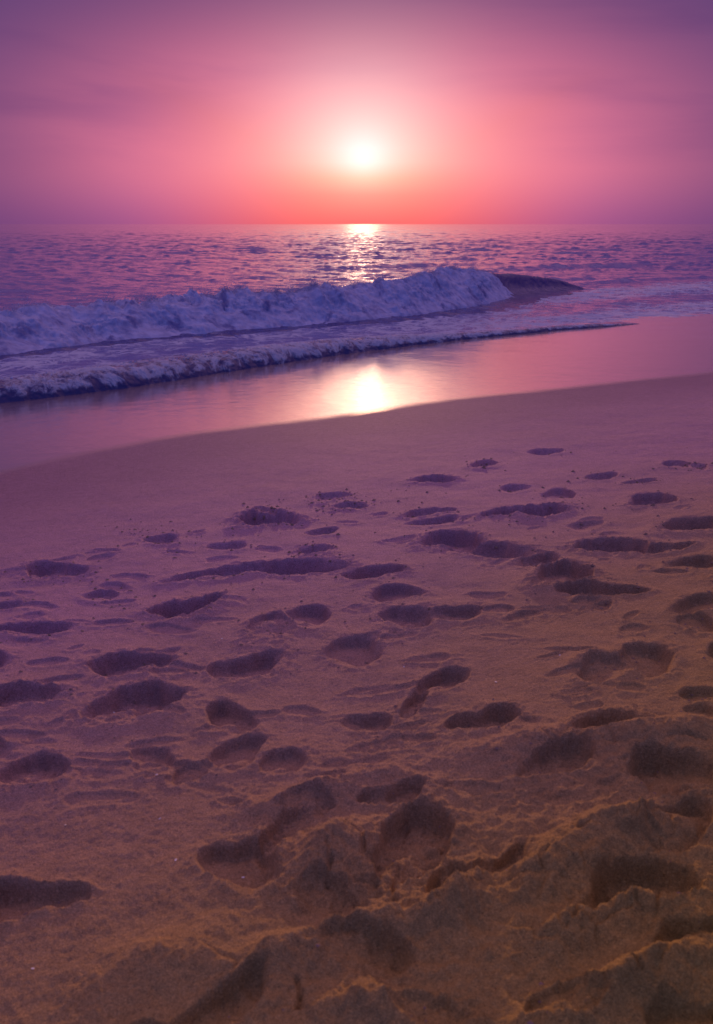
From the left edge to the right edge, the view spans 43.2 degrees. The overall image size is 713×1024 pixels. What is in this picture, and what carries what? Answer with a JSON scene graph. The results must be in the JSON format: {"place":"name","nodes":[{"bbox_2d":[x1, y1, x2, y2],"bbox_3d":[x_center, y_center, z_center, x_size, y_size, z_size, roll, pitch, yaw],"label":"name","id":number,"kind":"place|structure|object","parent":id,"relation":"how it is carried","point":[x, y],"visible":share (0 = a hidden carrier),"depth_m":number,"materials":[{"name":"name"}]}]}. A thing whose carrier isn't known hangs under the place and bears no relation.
{"place":"outdoors","nodes":[
{"label":"outdoors","id":0,"kind":"place"},
{"bbox_2d":[0,371,712,1023],"bbox_3d":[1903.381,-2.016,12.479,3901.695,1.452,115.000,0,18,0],"label":"sand","id":1,"kind":"structure","parent":0,"point":[580,907],"depth_m":3.17,"materials":[{"name":"brown sand"}]},
{"bbox_2d":[0,224,712,377],"bbox_3d":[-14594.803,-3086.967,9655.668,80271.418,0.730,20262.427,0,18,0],"label":"sea","id":2,"kind":"structure","parent":0,"point":[616,272],"depth_m":59.64,"materials":[{"name":"purple liquid"}]},
{"bbox_2d":[0,263,583,359],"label":"breaking wave","id":3,"kind":"object","parent":2,"relation":"on","point":[43,328],"visible":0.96,"depth_m":23.04,"materials":[{"name":"white liquid"}]},
{"bbox_2d":[0,322,637,402],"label":"shore wave","id":4,"kind":"object","parent":2,"relation":"on","point":[123,375],"visible":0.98,"depth_m":15.79,"materials":[{"name":"white liquid"}]},
{"bbox_2d":[0,314,712,469],"bbox_3d":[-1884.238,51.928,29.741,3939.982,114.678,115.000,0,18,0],"label":"wet sand","id":5,"kind":"structure","parent":0,"point":[35,430],"depth_m":13.71,"materials":[{"name":"sand"}]},
{"bbox_2d":[0,0,712,223],"label":"sky","id":6,"kind":"structure","parent":0,"point":[112,111],"materials":[{"name":"pink"}]}
]}

